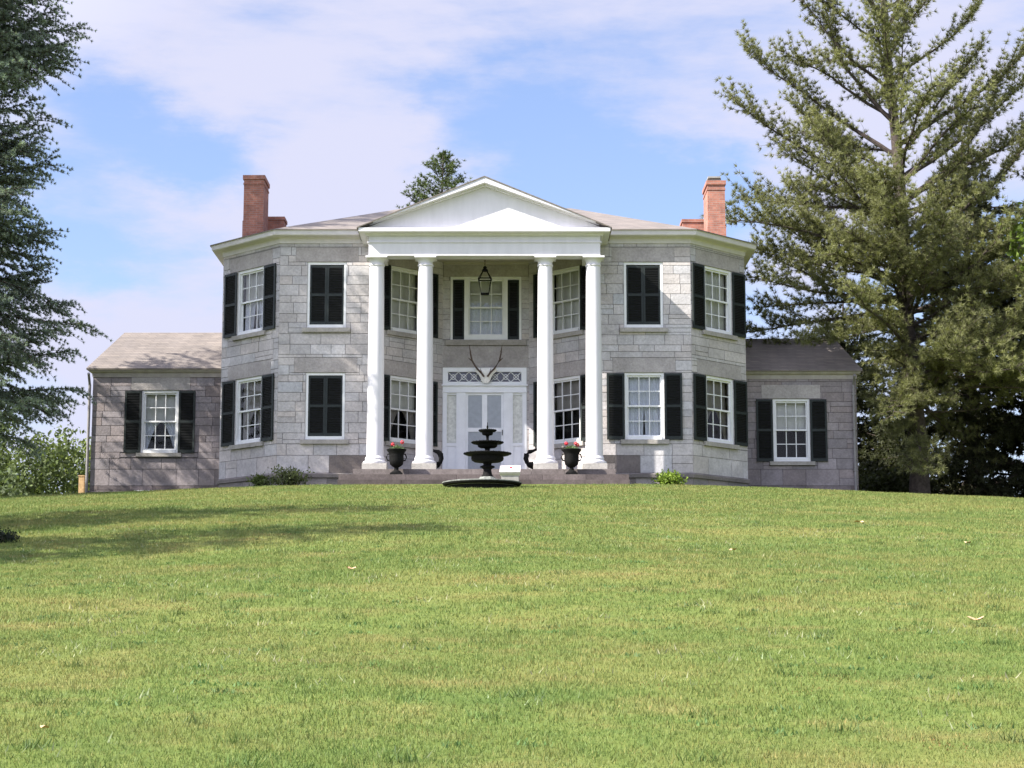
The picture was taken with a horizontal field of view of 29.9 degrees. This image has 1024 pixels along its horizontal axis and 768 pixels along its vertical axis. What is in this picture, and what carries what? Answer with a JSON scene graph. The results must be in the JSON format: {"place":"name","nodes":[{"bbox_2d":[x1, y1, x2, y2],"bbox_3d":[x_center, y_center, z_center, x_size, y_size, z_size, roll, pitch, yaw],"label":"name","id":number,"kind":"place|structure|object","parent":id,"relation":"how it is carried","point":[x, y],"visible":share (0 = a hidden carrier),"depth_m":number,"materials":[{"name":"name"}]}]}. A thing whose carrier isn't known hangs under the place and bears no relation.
{"place":"outdoors","nodes":[
{"label":"outdoors","id":0,"kind":"place"},
{"bbox_2d":[433,449,443,467],"bbox_3d":[-2.281,2.283,56.372,0.439,0.817,0.439,-8,-12,44],"label":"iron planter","id":1,"kind":"object","parent":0,"point":[439,453],"visible":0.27,"depth_m":56.33,"materials":[{"name":"black metal"}]},
{"bbox_2d":[0,483,1023,767],"bbox_3d":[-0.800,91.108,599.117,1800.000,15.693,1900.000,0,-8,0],"label":"lawn","id":2,"kind":"structure","parent":0,"point":[552,672],"depth_m":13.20,"materials":[{"name":"green plant"}]},
{"bbox_2d":[0,526,20,542],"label":"evergreen sprig","id":3,"kind":"object","parent":2,"relation":"on","point":[7,536],"visible":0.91,"depth_m":26.92,"materials":[{"name":"green plant"}]},
{"bbox_2d":[0,422,24,462],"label":"broadleaf tree","id":4,"kind":"object","parent":2,"relation":"on","point":[7,447],"visible":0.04,"depth_m":90.21,"materials":[{"name":"green plant"}]},
{"bbox_2d":[0,467,27,495],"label":"wild shrub","id":5,"kind":"object","parent":2,"relation":"on","point":[7,489],"visible":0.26,"depth_m":76.33,"materials":[{"name":"green plant"}]},
{"bbox_2d":[0,405,90,495],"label":"bush","id":6,"kind":"object","parent":2,"relation":"on","point":[42,477],"visible":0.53,"depth_m":83.36,"materials":[{"name":"green plant"}]},
{"bbox_2d":[0,0,113,461],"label":"spruce tree","id":7,"kind":"object","parent":2,"relation":"on","point":[18,58],"visible":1,"depth_m":55.01,"materials":[{"name":"green plant"}]},
{"bbox_2d":[28,430,90,493],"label":"broadleaf tree","id":8,"kind":"object","parent":2,"relation":"on","point":[79,459],"visible":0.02,"depth_m":94.90,"materials":[{"name":"green plant"}]},
{"bbox_2d":[78,475,84,492],"bbox_3d":[-14.050,3.759,62.624,0.200,1.560,0.200,0,-8,0],"label":"timber post","id":9,"kind":"object","parent":2,"relation":"on","point":[81,487],"visible":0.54,"depth_m":62.62,"materials":[{"name":"beige wood"}]},
{"bbox_2d":[246,472,269,485],"bbox_3d":[-7.421,2.871,56.271,0.733,0.617,0.787,-5,-10,31],"label":"weed clump","id":10,"kind":"object","parent":2,"relation":"on","point":[257,480],"visible":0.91,"depth_m":56.20,"materials":[{"name":"green plant"}]},
{"bbox_2d":[263,464,314,485],"bbox_3d":[-6.544,2.743,55.603,1.510,0.823,1.392,-7,-11,41],"label":"foundation shrub","id":11,"kind":"object","parent":2,"relation":"on","point":[293,478],"visible":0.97,"depth_m":55.43,"materials":[{"name":"green plant"}]},
{"bbox_2d":[396,146,472,208],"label":"fir tree","id":12,"kind":"object","parent":2,"relation":"on","point":[443,183],"visible":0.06,"depth_m":92.03,"materials":[{"name":"green plant"}]},
{"bbox_2d":[85,175,862,492],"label":"stone mansion","id":13,"kind":"structure","parent":2,"relation":"on","point":[336,351],"depth_m":57.37,"materials":[{"name":"stone"}]},
{"bbox_2d":[123,377,195,456],"bbox_3d":[-11.090,1.039,60.579,2.223,2.547,0.360,0,-8,0],"label":"window","id":14,"kind":"structure","parent":13,"relation":"in","point":[161,399],"depth_m":60.54,"materials":[{"name":"paint"}]},
{"bbox_2d":[221,359,273,449],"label":"window","id":15,"kind":"structure","parent":13,"relation":"in","point":[258,397],"depth_m":57.75,"materials":[{"name":"paint"}]},
{"bbox_2d":[223,249,275,340],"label":"window","id":16,"kind":"structure","parent":13,"relation":"in","point":[260,288],"depth_m":58.22,"materials":[{"name":"paint"}]},
{"bbox_2d":[294,358,356,443],"bbox_3d":[-5.500,0.503,56.570,1.850,2.560,0.270,0,-8,0],"label":"window","id":17,"kind":"structure","parent":13,"relation":"in","point":[324,412],"depth_m":56.59,"materials":[{"name":"paint"}]},
{"bbox_2d":[296,248,357,331],"bbox_3d":[-5.500,-2.791,57.057,1.850,2.560,0.270,0,-8,0],"label":"window","id":18,"kind":"structure","parent":13,"relation":"in","point":[327,267],"depth_m":57.08,"materials":[{"name":"paint"}]},
{"bbox_2d":[386,448,406,473],"bbox_3d":[-3.260,2.211,54.159,0.606,0.742,0.566,0,-8,0],"label":"urn","id":19,"kind":"object","parent":13,"relation":"on","point":[396,460],"visible":1,"depth_m":54.01,"materials":[{"name":"black metal"}]},
{"bbox_2d":[391,440,405,451],"bbox_3d":[-3.255,1.760,54.231,0.514,0.344,0.520,0,-8,0],"label":"geranium","id":20,"kind":"object","parent":19,"relation":"in","point":[397,446],"visible":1,"depth_m":54.15,"materials":[{"name":"pink plant"}]},
{"bbox_2d":[384,360,437,448],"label":"window","id":21,"kind":"structure","parent":13,"relation":"in","point":[398,391],"depth_m":57.52,"materials":[{"name":"paint"}]},
{"bbox_2d":[384,259,438,338],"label":"window","id":22,"kind":"structure","parent":13,"relation":"in","point":[399,283],"depth_m":58.03,"materials":[{"name":"glass"}]},
{"bbox_2d":[466,393,502,468],"bbox_3d":[-0.835,1.613,58.371,1.146,2.710,0.121,0,-8,0],"label":"door","id":23,"kind":"structure","parent":13,"relation":"in","point":[481,408],"depth_m":58.49,"materials":[{"name":"paint"}]},
{"bbox_2d":[478,260,491,294],"bbox_3d":[-0.800,-3.351,56.801,0.414,1.434,0.414,0,-8,0],"label":"hanging lantern","id":24,"kind":"object","parent":13,"relation":"hanging from","point":[484,269],"visible":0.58,"depth_m":56.70,"materials":[{"name":"black metal"}]},
{"bbox_2d":[445,277,525,345],"bbox_3d":[-0.800,-2.227,59.010,2.480,2.145,0.360,0,-8,0],"label":"window","id":25,"kind":"structure","parent":13,"relation":"in","point":[476,319],"depth_m":59.03,"materials":[{"name":"paint"}]},
{"bbox_2d":[469,345,502,382],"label":"mounted antlers","id":26,"kind":"object","parent":13,"relation":"attached to","point":[485,375],"visible":1,"depth_m":58.41},
{"bbox_2d":[533,259,585,338],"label":"window","id":27,"kind":"structure","parent":13,"relation":"in","point":[570,288],"depth_m":58.05,"materials":[{"name":"glass"}]},
{"bbox_2d":[533,360,585,448],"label":"window","id":28,"kind":"structure","parent":13,"relation":"in","point":[571,391],"depth_m":57.48,"materials":[{"name":"paint"}]},
{"bbox_2d":[561,448,581,473],"bbox_3d":[1.680,2.211,54.159,0.606,0.742,0.566,0,-8,0],"label":"urn","id":29,"kind":"object","parent":13,"relation":"on","point":[571,460],"visible":1,"depth_m":54.01,"materials":[{"name":"black metal"}]},
{"bbox_2d":[563,442,578,448],"bbox_3d":[1.680,1.786,54.226,0.516,0.295,0.510,0,-8,0],"label":"geranium","id":30,"kind":"object","parent":29,"relation":"in","point":[577,444],"visible":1,"depth_m":54.15,"materials":[{"name":"pink plant"}]},
{"bbox_2d":[612,248,673,331],"bbox_3d":[3.900,-2.791,57.057,1.850,2.560,0.270,0,-8,0],"label":"window","id":31,"kind":"structure","parent":13,"relation":"in","point":[643,267],"depth_m":57.08,"materials":[{"name":"paint"}]},
{"bbox_2d":[607,358,682,443],"bbox_3d":[3.900,0.510,56.614,2.223,2.560,0.360,0,-8,0],"label":"window","id":32,"kind":"structure","parent":13,"relation":"in","point":[644,392],"depth_m":56.59,"materials":[{"name":"paint"}]},
{"bbox_2d":[692,249,745,340],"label":"window","id":33,"kind":"structure","parent":13,"relation":"in","point":[708,288],"depth_m":58.13,"materials":[{"name":"paint"}]},
{"bbox_2d":[693,359,747,449],"bbox_3d":[6.153,0.639,57.491,2.512,2.560,0.360,8,-12,-44],"label":"window","id":34,"kind":"structure","parent":13,"relation":"in","point":[709,391],"depth_m":57.66,"materials":[{"name":"paint"}]},
{"bbox_2d":[756,385,827,464],"bbox_3d":[8.800,1.305,60.533,2.223,2.547,0.346,0,-8,0],"label":"window","id":35,"kind":"structure","parent":13,"relation":"in","point":[789,411],"depth_m":60.49,"materials":[{"name":"paint"}]},
{"bbox_2d":[442,422,521,487],"bbox_3d":[-0.770,1.916,49.249,2.037,1.877,2.037,0,-8,0],"label":"garden fountain","id":36,"kind":"object","parent":2,"relation":"on","point":[487,457],"visible":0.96,"depth_m":48.89,"materials":[{"name":"black metal"}]},
{"bbox_2d":[499,466,520,480],"bbox_3d":[-0.050,2.521,52.891,0.570,0.587,0.434,0,-8,3],"label":"lidded box","id":37,"kind":"object","parent":2,"relation":"on","point":[509,472],"visible":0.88,"depth_m":52.74,"materials":[{"name":"white paint"}]},
{"bbox_2d":[651,465,687,484],"bbox_3d":[4.557,2.784,55.674,1.183,0.843,0.958,-3,-9,21],"label":"weed clump","id":38,"kind":"object","parent":2,"relation":"on","point":[669,477],"visible":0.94,"depth_m":55.46,"materials":[{"name":"green plant"}]},
{"bbox_2d":[811,303,907,479],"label":"hemlock tree","id":39,"kind":"object","parent":2,"relation":"on","point":[870,447],"visible":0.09,"depth_m":72.69,"materials":[{"name":"green plant"}]},
{"bbox_2d":[699,0,1023,493],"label":"pine tree","id":40,"kind":"object","parent":2,"relation":"on","point":[880,203],"visible":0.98,"depth_m":62.03,"materials":[{"name":"green plant"}]},
{"bbox_2d":[858,460,943,493],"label":"understorey shrub","id":41,"kind":"object","parent":2,"relation":"on","point":[869,484],"visible":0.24,"depth_m":65.57,"materials":[{"name":"green plant"}]},
{"bbox_2d":[858,141,1023,497],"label":"hemlock tree","id":42,"kind":"object","parent":2,"relation":"on","point":[975,476],"visible":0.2,"depth_m":66.22,"materials":[{"name":"green plant"}]},
{"bbox_2d":[903,476,1003,493],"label":"understorey shrub","id":43,"kind":"object","parent":2,"relation":"on","point":[950,482],"visible":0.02,"depth_m":67.89,"materials":[{"name":"green plant"}]},
{"bbox_2d":[953,171,1023,497],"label":"hemlock tree","id":44,"kind":"object","parent":2,"relation":"on","point":[1002,482],"visible":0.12,"depth_m":65.36,"materials":[{"name":"green plant"}]},
{"bbox_2d":[998,200,1023,289],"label":"maple tree","id":45,"kind":"object","parent":2,"relation":"on","point":[1018,230],"visible":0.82,"depth_m":60.92,"materials":[{"name":"green plant"}]},
{"bbox_2d":[0,0,1023,493],"label":"sky","id":46,"kind":"structure","parent":0,"point":[610,107],"materials":[{"name":"blue"}]},
{"bbox_2d":[523,448,536,468],"bbox_3d":[0.611,2.283,56.372,0.439,0.817,0.439,-8,-12,44],"label":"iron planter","id":47,"kind":"object","parent":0,"point":[527,462],"visible":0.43,"depth_m":56.33,"materials":[{"name":"black metal"}]}
]}

